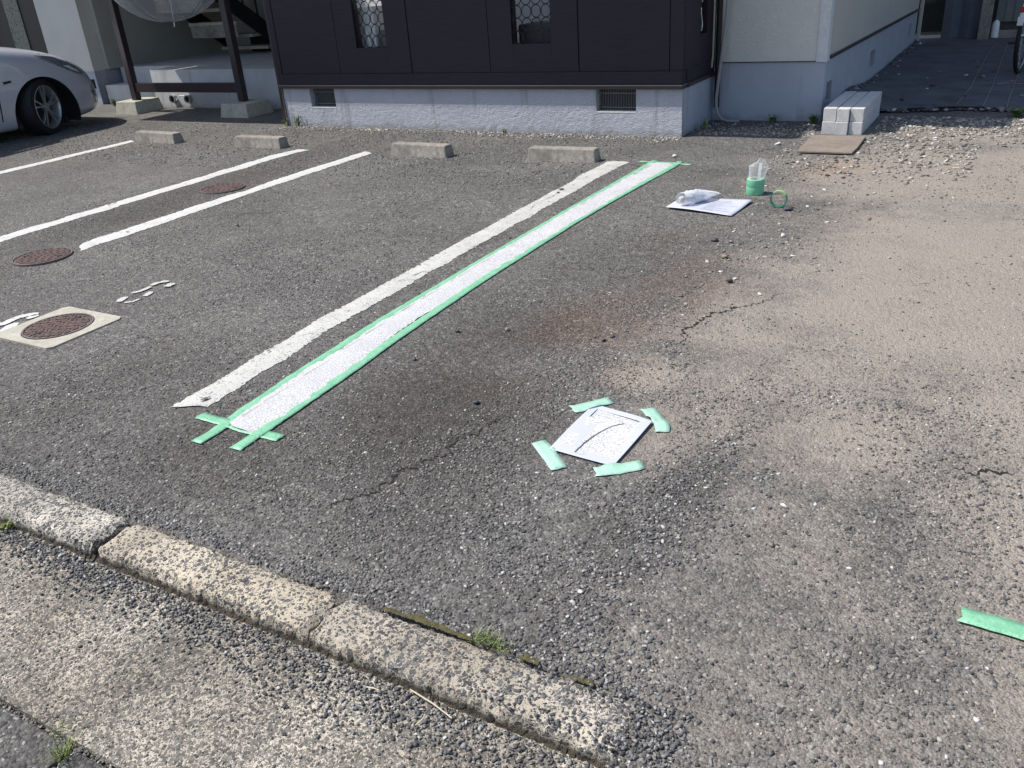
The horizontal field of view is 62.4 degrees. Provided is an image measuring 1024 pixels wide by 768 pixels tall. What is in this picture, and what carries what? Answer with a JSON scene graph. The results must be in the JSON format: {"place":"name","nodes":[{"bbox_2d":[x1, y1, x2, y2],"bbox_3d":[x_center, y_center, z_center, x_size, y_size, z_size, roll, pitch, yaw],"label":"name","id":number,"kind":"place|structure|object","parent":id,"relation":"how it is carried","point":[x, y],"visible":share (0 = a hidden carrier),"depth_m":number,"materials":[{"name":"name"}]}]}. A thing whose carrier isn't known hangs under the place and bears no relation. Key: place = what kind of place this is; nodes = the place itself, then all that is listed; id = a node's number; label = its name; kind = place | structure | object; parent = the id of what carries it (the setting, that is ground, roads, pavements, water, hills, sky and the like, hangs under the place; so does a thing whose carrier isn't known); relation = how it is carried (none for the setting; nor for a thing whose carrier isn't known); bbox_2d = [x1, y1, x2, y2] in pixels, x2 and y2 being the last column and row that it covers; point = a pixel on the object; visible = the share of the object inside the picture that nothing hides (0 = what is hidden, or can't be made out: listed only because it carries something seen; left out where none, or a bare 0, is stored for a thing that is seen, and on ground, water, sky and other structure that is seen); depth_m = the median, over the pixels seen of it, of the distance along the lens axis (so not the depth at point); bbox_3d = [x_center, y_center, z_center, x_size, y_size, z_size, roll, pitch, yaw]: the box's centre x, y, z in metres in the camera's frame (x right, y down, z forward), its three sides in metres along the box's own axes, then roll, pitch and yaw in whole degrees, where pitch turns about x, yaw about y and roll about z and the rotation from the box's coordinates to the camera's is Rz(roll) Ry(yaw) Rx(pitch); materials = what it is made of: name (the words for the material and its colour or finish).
{"place":"outdoors","nodes":[
{"label":"outdoors","id":0,"kind":"place"},
{"bbox_2d":[0,706,104,767],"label":"road","id":1,"kind":"structure","parent":0,"point":[23,743],"depth_m":1.97,"materials":[{"name":"grey asphalt"}]},
{"bbox_2d":[38,729,83,765],"bbox_3d":[-1.031,0.841,1.936,0.084,0.044,0.104,-2,26,5],"label":"weed","id":2,"kind":"object","parent":1,"relation":"on","point":[58,752],"visible":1,"depth_m":1.94,"materials":[{"name":"green plant"}]},
{"bbox_2d":[153,0,270,49],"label":"staircase","id":3,"kind":"structure","parent":0,"point":[204,26],"depth_m":13.23,"materials":[{"name":"metal"}]},
{"bbox_2d":[250,36,270,50],"bbox_3d":[-4.155,-5.791,14.278,0.380,0.270,0.350,11,30,28],"label":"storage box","id":4,"kind":"object","parent":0,"point":[258,40],"visible":0.31,"depth_m":14.13,"materials":[{"name":"black plastic"}]},
{"bbox_2d":[353,0,386,47],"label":"window","id":5,"kind":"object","parent":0,"point":[366,20],"visible":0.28,"depth_m":9.03,"materials":[{"name":"white glass"}]},
{"bbox_2d":[0,31,1023,767],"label":"asphalt ground","id":6,"kind":"structure","parent":0,"point":[56,187],"depth_m":3.39,"materials":[{"name":"grey asphalt"}]},
{"bbox_2d":[0,312,38,331],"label":"painted digit","id":7,"kind":"object","parent":6,"relation":"on","point":[32,315],"visible":1,"depth_m":4.47,"materials":[{"name":"white paint"}]},
{"bbox_2d":[11,247,72,266],"bbox_3d":[-3.074,-0.831,5.533,0.370,0.017,0.370,1,27,10],"label":"manhole cover","id":8,"kind":"object","parent":6,"relation":"on","point":[41,257],"visible":1,"depth_m":5.51,"materials":[{"name":"metal"}]},
{"bbox_2d":[0,47,97,135],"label":"parked car","id":9,"kind":"object","parent":6,"relation":"on","point":[41,93],"visible":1,"depth_m":10.42,"materials":[{"name":"silver metal"}]},
{"bbox_2d":[0,306,120,349],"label":"manhole cover","id":10,"kind":"object","parent":6,"relation":"on","point":[56,328],"visible":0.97,"depth_m":4.31,"materials":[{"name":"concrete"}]},
{"bbox_2d":[0,140,133,173],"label":"parking line","id":11,"kind":"object","parent":6,"relation":"on","point":[50,160],"visible":1,"depth_m":8.96,"materials":[{"name":"white paint"}]},
{"bbox_2d":[116,97,163,114],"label":"footing block","id":12,"kind":"structure","parent":6,"relation":"on","point":[140,106],"depth_m":11.92,"materials":[{"name":"concrete"}]},
{"bbox_2d":[116,280,175,302],"bbox_3d":[-2.056,-0.521,4.746,0.158,0.001,0.360,11,30,28],"label":"painted digit","id":13,"kind":"object","parent":6,"relation":"on","point":[145,294],"visible":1,"depth_m":4.75,"materials":[{"name":"white paint"}]},
{"bbox_2d":[0,149,305,241],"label":"parking line","id":14,"kind":"object","parent":6,"relation":"on","point":[109,207],"visible":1,"depth_m":6.98,"materials":[{"name":"white paint"}]},
{"bbox_2d":[135,130,184,143],"bbox_3d":[-3.981,-2.782,9.520,0.698,0.115,0.146,12,31,30],"label":"wheel stop","id":15,"kind":"object","parent":6,"relation":"on","point":[166,137],"visible":1,"depth_m":9.43,"materials":[{"name":"concrete"}]},
{"bbox_2d":[200,182,244,194],"bbox_3d":[-2.413,-1.629,7.045,0.370,0.017,0.370,3,27,15],"label":"manhole cover","id":16,"kind":"object","parent":6,"relation":"on","point":[221,188],"visible":1,"depth_m":7.02,"materials":[{"name":"metal"}]},
{"bbox_2d":[79,151,371,250],"bbox_3d":[-2.160,-1.565,6.873,0.196,0.008,3.194,11,30,28],"label":"parking line","id":17,"kind":"object","parent":6,"relation":"on","point":[132,229],"visible":1,"depth_m":6.51,"materials":[{"name":"white paint"}]},
{"bbox_2d":[196,412,284,440],"bbox_3d":[-1.040,0.161,3.217,0.444,0.006,0.061,11,30,28],"label":"masking tape","id":18,"kind":"object","parent":6,"relation":"on","point":[269,435],"visible":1,"depth_m":3.22,"materials":[{"name":"green paper"}]},
{"bbox_2d":[221,99,273,117],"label":"footing block","id":19,"kind":"structure","parent":6,"relation":"on","point":[249,108],"depth_m":10.86,"materials":[{"name":"concrete"}]},
{"bbox_2d":[235,135,288,148],"bbox_3d":[-2.604,-2.512,8.762,0.648,0.115,0.147,11,30,28],"label":"wheel stop","id":20,"kind":"object","parent":6,"relation":"on","point":[263,141],"visible":1,"depth_m":8.68,"materials":[{"name":"concrete"}]},
{"bbox_2d":[294,113,299,126],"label":"weed","id":21,"kind":"object","parent":6,"relation":"on","point":[297,121],"visible":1,"depth_m":9.78,"materials":[{"name":"green plant"}]},
{"bbox_2d":[171,161,628,406],"bbox_3d":[-0.236,-0.868,5.172,0.218,0.011,4.621,10,30,27],"label":"parking line","id":22,"kind":"object","parent":6,"relation":"on","point":[252,368],"visible":1,"depth_m":4.39,"materials":[{"name":"white paint"}]},
{"bbox_2d":[322,416,511,513],"bbox_3d":[-0.299,0.264,2.897,0.833,0.002,0.081,-27,34,-37],"label":"asphalt crack","id":23,"kind":"object","parent":6,"relation":"on","point":[397,471],"visible":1,"depth_m":2.87,"materials":[{"name":"black asphalt"}]},
{"bbox_2d":[391,141,453,157],"bbox_3d":[-0.828,-2.151,7.760,0.628,0.115,0.147,12,31,29],"label":"wheel stop","id":24,"kind":"object","parent":6,"relation":"on","point":[424,149],"visible":0.98,"depth_m":7.69,"materials":[{"name":"concrete"}]},
{"bbox_2d":[192,160,657,443],"bbox_3d":[-0.027,-0.808,5.014,0.120,0.007,4.866,10,30,27],"label":"masking tape","id":25,"kind":"object","parent":6,"relation":"on","point":[214,431],"visible":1,"depth_m":3.95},
{"bbox_2d":[383,607,470,640],"bbox_3d":[-0.218,0.612,2.178,0.275,0.001,0.031,11,30,28],"label":"moss","id":26,"kind":"object","parent":6,"relation":"on","point":[421,619],"visible":0.98,"depth_m":2.18,"materials":[{"name":"green plant"}]},
{"bbox_2d":[230,163,672,432],"bbox_3d":[0.068,-0.802,4.984,0.252,0.010,4.643,11,30,28],"label":"parking line","id":27,"kind":"object","parent":6,"relation":"on","point":[302,386],"visible":1,"depth_m":4.05,"materials":[{"name":"white paint"}]},
{"bbox_2d":[242,165,649,415],"bbox_3d":[0.007,-0.820,5.021,0.061,0.005,4.490,10,30,27],"label":"paint crease","id":28,"kind":"object","parent":27,"relation":"on","point":[423,297],"visible":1,"depth_m":4.25,"materials":[{"name":"white paint"}]},
{"bbox_2d":[229,161,682,450],"bbox_3d":[0.144,-0.781,4.934,0.142,0.008,4.844,11,30,28],"label":"masking tape","id":29,"kind":"object","parent":6,"relation":"on","point":[272,424],"visible":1,"depth_m":3.94,"materials":[{"name":"green paper"}]},
{"bbox_2d":[489,631,514,654],"bbox_3d":[-0.028,0.641,2.069,0.062,0.027,0.074,-25,33,-35],"label":"weed","id":30,"kind":"object","parent":6,"relation":"on","point":[498,648],"visible":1,"depth_m":2.08,"materials":[{"name":"green plant"}]},
{"bbox_2d":[518,653,538,664],"bbox_3d":[0.043,0.661,2.038,0.055,0.001,0.029,11,30,28],"label":"moss","id":31,"kind":"object","parent":6,"relation":"on","point":[526,658],"visible":1,"depth_m":2.04,"materials":[{"name":"green plant"}]},
{"bbox_2d":[532,440,566,469],"bbox_3d":[0.126,0.238,2.873,0.059,0.010,0.199,-12,27,-15],"label":"masking tape","id":32,"kind":"object","parent":6,"relation":"on","point":[553,460],"visible":1,"depth_m":2.87,"materials":[{"name":"green paper"}]},
{"bbox_2d":[527,145,600,162],"bbox_3d":[0.436,-1.943,7.145,0.628,0.115,0.147,10,29,26],"label":"wheel stop","id":33,"kind":"object","parent":6,"relation":"on","point":[566,154],"visible":1,"depth_m":7.08,"materials":[{"name":"concrete"}]},
{"bbox_2d":[569,397,614,411],"bbox_3d":[0.301,0.075,3.178,0.171,0.012,0.069,-12,27,-16],"label":"masking tape","id":34,"kind":"object","parent":6,"relation":"on","point":[582,407],"visible":1,"depth_m":3.18,"materials":[{"name":"green paper"}]},
{"bbox_2d":[549,405,651,463],"bbox_3d":[0.324,0.171,2.975,0.256,0.009,0.385,11,30,28],"label":"number stencil","id":35,"kind":"object","parent":6,"relation":"on","point":[602,434],"visible":1,"depth_m":2.96,"materials":[{"name":"white paper"}]},
{"bbox_2d":[593,460,644,475],"bbox_3d":[0.347,0.274,2.764,0.171,0.010,0.064,-8,27,-8],"label":"masking tape","id":36,"kind":"object","parent":6,"relation":"on","point":[615,468],"visible":1,"depth_m":2.77,"materials":[{"name":"green paper"}]},
{"bbox_2d":[277,116,1023,323],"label":"rubble","id":37,"kind":"object","parent":6,"relation":"on","point":[940,121],"visible":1,"depth_m":7.12,"materials":[{"name":"grey gravel"}]},
{"bbox_2d":[640,407,669,431],"bbox_3d":[0.520,0.125,3.041,0.068,0.014,0.194,-8,26,-7],"label":"masking tape","id":38,"kind":"object","parent":6,"relation":"on","point":[660,423],"visible":1,"depth_m":3.04,"materials":[{"name":"green paper"}]},
{"bbox_2d":[640,161,691,164],"bbox_3d":[1.233,-1.775,6.776,0.464,0.004,0.064,13,31,31],"label":"masking tape","id":39,"kind":"object","parent":6,"relation":"on","point":[668,162],"visible":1,"depth_m":6.77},
{"bbox_2d":[371,130,1023,767],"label":"sandy grit","id":40,"kind":"object","parent":6,"relation":"on","point":[869,400],"visible":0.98,"depth_m":3.15,"materials":[{"name":"beige sand"}]},
{"bbox_2d":[702,117,708,129],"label":"weed","id":41,"kind":"object","parent":6,"relation":"on","point":[707,120],"visible":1,"depth_m":7.89,"materials":[{"name":"green plant"}]},
{"bbox_2d":[667,197,752,215],"bbox_3d":[1.294,-1.178,5.540,0.463,0.016,0.382,14,32,33],"label":"paper sheet","id":42,"kind":"object","parent":6,"relation":"on","point":[730,207],"visible":0.77,"depth_m":5.51,"materials":[{"name":"white paper"}]},
{"bbox_2d":[676,189,720,205],"bbox_3d":[1.229,-1.253,5.606,0.359,0.103,0.122,-23,32,-33],"label":"crumpled plastic bag","id":43,"kind":"object","parent":42,"relation":"on","point":[690,197],"visible":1,"depth_m":5.55,"materials":[{"name":"white plastic"}]},
{"bbox_2d":[648,293,779,352],"bbox_3d":[0.912,-0.294,3.841,0.953,0.001,0.121,-24,32,-34],"label":"asphalt crack","id":44,"kind":"object","parent":6,"relation":"on","point":[709,316],"visible":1,"depth_m":3.87,"materials":[{"name":"black asphalt"}]},
{"bbox_2d":[746,186,763,195],"bbox_3d":[1.650,-1.317,5.739,0.118,0.052,0.118,11,30,28],"label":"tape roll","id":45,"kind":"object","parent":6,"relation":"on","point":[754,191],"visible":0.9,"depth_m":5.70,"materials":[{"name":"plastic"}]},
{"bbox_2d":[747,177,764,187],"bbox_3d":[1.649,-1.363,5.715,0.118,0.052,0.118,11,30,28],"label":"tape roll","id":46,"kind":"object","parent":45,"relation":"on","point":[753,182],"visible":0.98,"depth_m":5.67,"materials":[{"name":"plastic"}]},
{"bbox_2d":[748,159,765,179],"bbox_3d":[1.650,-1.427,5.673,0.108,0.192,0.123,-13,28,-17],"label":"plastic bag","id":47,"kind":"object","parent":46,"relation":"on","point":[759,171],"visible":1,"depth_m":5.66,"materials":[{"name":"white"}]},
{"bbox_2d":[769,114,779,122],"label":"weed","id":48,"kind":"object","parent":6,"relation":"on","point":[771,119],"visible":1,"depth_m":8.03,"materials":[{"name":"green plant"}]},
{"bbox_2d":[770,190,787,207],"bbox_3d":[1.700,-1.180,5.387,0.108,0.110,0.024,11,30,28],"label":"tape ring","id":49,"kind":"object","parent":6,"relation":"on","point":[782,192],"visible":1,"depth_m":5.38,"materials":[{"name":"green plastic"}]},
{"bbox_2d":[806,114,821,123],"bbox_3d":[2.808,-2.467,7.846,0.130,0.090,0.094,11,30,28],"label":"weed","id":50,"kind":"object","parent":6,"relation":"on","point":[813,118],"visible":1,"depth_m":7.84,"materials":[{"name":"green plant"}]},
{"bbox_2d":[821,120,836,133],"bbox_3d":[2.988,-2.429,7.723,0.108,0.108,0.975,11,30,28],"label":"concrete block","id":51,"kind":"object","parent":6,"relation":"on","point":[828,127],"depth_m":7.35,"materials":[{"name":"grey concrete"}]},
{"bbox_2d":[823,91,856,120],"bbox_3d":[2.988,-2.533,7.683,0.107,0.108,0.980,11,30,28],"label":"concrete block","id":52,"kind":"object","parent":51,"relation":"on","point":[830,111],"depth_m":7.38,"materials":[{"name":"grey concrete"}]},
{"bbox_2d":[797,135,865,153],"bbox_3d":[2.618,-1.965,6.921,0.444,0.016,0.680,11,30,28],"label":"board","id":53,"kind":"object","parent":6,"relation":"on","point":[831,144],"visible":1,"depth_m":6.87,"materials":[{"name":"brown wood"}]},
{"bbox_2d":[834,121,849,134],"bbox_3d":[3.073,-2.401,7.652,0.104,0.108,0.975,11,30,28],"label":"concrete block","id":54,"kind":"object","parent":6,"relation":"on","point":[841,128],"depth_m":7.28,"materials":[{"name":"grey concrete"}]},
{"bbox_2d":[836,92,868,121],"bbox_3d":[3.074,-2.504,7.611,0.099,0.108,0.980,11,30,28],"label":"concrete block","id":55,"kind":"object","parent":54,"relation":"on","point":[843,112],"depth_m":7.28,"materials":[{"name":"grey concrete"}]},
{"bbox_2d":[848,104,879,134],"bbox_3d":[3.182,-2.393,7.619,0.109,0.108,0.975,11,30,28],"label":"concrete block","id":56,"kind":"object","parent":6,"relation":"on","point":[857,128],"depth_m":7.28,"materials":[{"name":"grey concrete"}]},
{"bbox_2d":[850,91,881,121],"bbox_3d":[3.182,-2.496,7.579,0.108,0.108,0.980,11,30,28],"label":"concrete block","id":57,"kind":"object","parent":56,"relation":"on","point":[863,108],"depth_m":7.37,"materials":[{"name":"grey concrete"}]},
{"bbox_2d":[846,37,1023,110],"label":"weed sheet","id":58,"kind":"object","parent":6,"relation":"on","point":[950,80],"visible":0.9,"depth_m":9.71,"materials":[{"name":"black fabric"}]},
{"bbox_2d":[847,40,1023,112],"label":"stone scatter","id":59,"kind":"object","parent":58,"relation":"on","point":[1001,109],"visible":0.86,"depth_m":8.51,"materials":[{"name":"grey stone"}]},
{"bbox_2d":[957,45,994,103],"bbox_3d":[5.669,-3.823,10.205,0.037,0.005,5.436,11,30,28],"label":"string","id":60,"kind":"object","parent":58,"relation":"on","point":[975,77],"visible":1,"depth_m":9.46,"materials":[{"name":"white fabric"}]},
{"bbox_2d":[977,0,994,39],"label":"concrete post","id":61,"kind":"object","parent":58,"relation":"on","point":[985,19],"visible":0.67,"depth_m":12.78,"materials":[{"name":"grey concrete"}]},
{"bbox_2d":[981,45,1007,109],"bbox_3d":[5.703,-3.682,9.915,0.021,0.005,5.609,11,30,28],"label":"string","id":62,"kind":"object","parent":58,"relation":"on","point":[994,80],"visible":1,"depth_m":9.24,"materials":[{"name":"white fabric"}]},
{"bbox_2d":[1008,4,1023,73],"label":"bicycle","id":63,"kind":"object","parent":58,"relation":"on","point":[1019,35],"visible":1,"depth_m":9.30,"materials":[{"name":"black metal"}]},
{"bbox_2d":[940,0,981,38],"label":"shed panel","id":64,"kind":"structure","parent":6,"relation":"on","point":[961,18],"depth_m":13.07,"materials":[{"name":"grey metal"}]},
{"bbox_2d":[950,466,1021,474],"bbox_3d":[1.464,0.271,2.607,0.207,0.001,0.049,3,27,14],"label":"asphalt crack","id":65,"kind":"object","parent":6,"relation":"on","point":[985,470],"visible":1,"depth_m":2.61,"materials":[{"name":"black asphalt"}]},
{"bbox_2d":[957,607,1023,639],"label":"masking tape","id":66,"kind":"object","parent":6,"relation":"on","point":[1002,625],"visible":1,"depth_m":2.03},
{"bbox_2d":[990,20,999,37],"bbox_3d":[7.393,-5.435,12.918,0.110,0.250,0.110,11,30,28],"label":"canister","id":67,"kind":"object","parent":6,"relation":"on","point":[995,29],"visible":1,"depth_m":12.89,"materials":[{"name":"white plastic"}]},
{"bbox_2d":[1008,107,1023,116],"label":"weed","id":68,"kind":"object","parent":6,"relation":"on","point":[1016,112],"visible":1,"depth_m":7.50,"materials":[{"name":"green plant"}]},
{"bbox_2d":[914,35,940,38],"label":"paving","id":69,"kind":"structure","parent":0,"point":[930,36],"depth_m":13.71,"materials":[{"name":"concrete"}]},
{"bbox_2d":[915,0,945,31],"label":"shed","id":70,"kind":"structure","parent":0,"point":[933,15],"depth_m":14.44,"materials":[{"name":"black"}]},
{"bbox_2d":[977,0,1023,37],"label":"neighbour wall","id":71,"kind":"structure","parent":0,"point":[1006,13],"depth_m":12.98,"materials":[{"name":"grey paint"}]},
{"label":"ground","id":72,"kind":"structure","parent":0,"visible":0},
{"bbox_2d":[2,705,112,767],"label":"joint soil","id":73,"kind":"structure","parent":72,"relation":"on","point":[72,747],"depth_m":1.99,"materials":[{"name":"brown soil"}]},
{"bbox_2d":[0,473,129,556],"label":"curb stone","id":74,"kind":"object","parent":72,"relation":"on","point":[74,526],"visible":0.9,"depth_m":2.75,"materials":[{"name":"grey concrete"}]},
{"bbox_2d":[98,525,342,645],"bbox_3d":[-0.865,0.584,2.462,0.850,0.116,0.171,11,30,28],"label":"curb stone","id":75,"kind":"object","parent":72,"relation":"on","point":[268,600],"visible":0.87,"depth_m":2.39,"materials":[{"name":"concrete"}]},
{"bbox_2d":[0,524,595,767],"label":"gutter","id":76,"kind":"object","parent":72,"relation":"on","point":[264,749],"depth_m":2.08,"materials":[{"name":"concrete"}]},
{"bbox_2d":[46,719,71,739],"bbox_3d":[-1.075,0.821,2.008,0.053,0.020,0.063,-13,28,-18],"label":"weed","id":77,"kind":"object","parent":76,"relation":"on","point":[54,731],"visible":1,"depth_m":2.01,"materials":[{"name":"green plant"}]},
{"bbox_2d":[9,525,606,767],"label":"moss","id":78,"kind":"object","parent":76,"relation":"on","point":[564,751],"visible":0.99,"depth_m":2.20,"materials":[{"name":"green plant"}]},
{"bbox_2d":[0,338,793,767],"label":"gravel","id":79,"kind":"structure","parent":76,"relation":"on","point":[652,744],"depth_m":2.17,"materials":[{"name":"grey gravel"}]},
{"bbox_2d":[0,514,14,531],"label":"weed","id":80,"kind":"object","parent":79,"relation":"on","point":[6,525],"visible":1,"depth_m":2.79,"materials":[{"name":"green plant"}]},
{"bbox_2d":[410,689,451,718],"bbox_3d":[-0.191,0.749,1.984,0.142,0.008,0.005,18,34,38],"label":"straw","id":81,"kind":"object","parent":79,"relation":"on","point":[431,703],"visible":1,"depth_m":1.98,"materials":[{"name":"beige plant"}]},
{"bbox_2d":[466,625,495,645],"bbox_3d":[-0.077,0.626,2.103,0.079,0.030,0.074,3,27,14],"label":"weed","id":82,"kind":"object","parent":79,"relation":"on","point":[477,635],"visible":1,"depth_m":2.10,"materials":[{"name":"green plant"}]},
{"bbox_2d":[0,0,919,136],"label":"apartment house","id":83,"kind":"structure","parent":72,"relation":"on","point":[662,68],"depth_m":8.51,"materials":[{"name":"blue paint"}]},
{"bbox_2d":[0,0,47,53],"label":"entrance door","id":84,"kind":"structure","parent":83,"relation":"in","point":[20,28],"depth_m":13.64,"materials":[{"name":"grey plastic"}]},
{"bbox_2d":[114,0,214,26],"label":"umbrella","id":85,"kind":"object","parent":83,"relation":"hanging from","point":[173,21],"visible":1,"depth_m":10.73,"materials":[{"name":"grey plastic"}]},
{"bbox_2d":[366,31,371,46],"bbox_3d":[-1.496,-3.559,9.087,0.136,0.436,0.027,21,36,41],"label":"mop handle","id":86,"kind":"object","parent":83,"relation":"on","point":[369,40],"visible":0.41,"depth_m":9.04,"materials":[{"name":"white plastic"}]},
{"bbox_2d":[511,0,550,43],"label":"lattice window","id":87,"kind":"structure","parent":83,"relation":"in","point":[514,24],"depth_m":7.99,"materials":[{"name":"grey metal"}]},
{"bbox_2d":[519,20,550,42],"bbox_3d":[0.459,-3.262,8.345,0.640,0.590,0.440,11,30,28],"label":"window","id":88,"kind":"structure","parent":83,"relation":"in","point":[537,34],"depth_m":8.15,"materials":[{"name":"glass"}]},
{"bbox_2d":[700,0,703,32],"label":"side lattice window","id":89,"kind":"structure","parent":83,"relation":"in","point":[702,1],"depth_m":7.71,"materials":[{"name":"grey glass"}]},
{"bbox_2d":[916,0,924,40],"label":"drain pipe","id":90,"kind":"object","parent":83,"relation":"attached to","point":[920,20],"visible":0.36,"depth_m":13.20,"materials":[{"name":"beige plastic"}]},
{"bbox_2d":[308,601,634,767],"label":"curb stone","id":91,"kind":"object","parent":72,"relation":"on","point":[440,666],"visible":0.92,"depth_m":2.01,"materials":[{"name":"concrete"}]},
{"bbox_2d":[569,674,593,685],"bbox_3d":[0.165,0.686,1.968,0.060,0.001,0.029,11,30,28],"label":"moss","id":92,"kind":"object","parent":91,"relation":"on","point":[584,680],"visible":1,"depth_m":1.97,"materials":[{"name":"green plant"}]}
]}

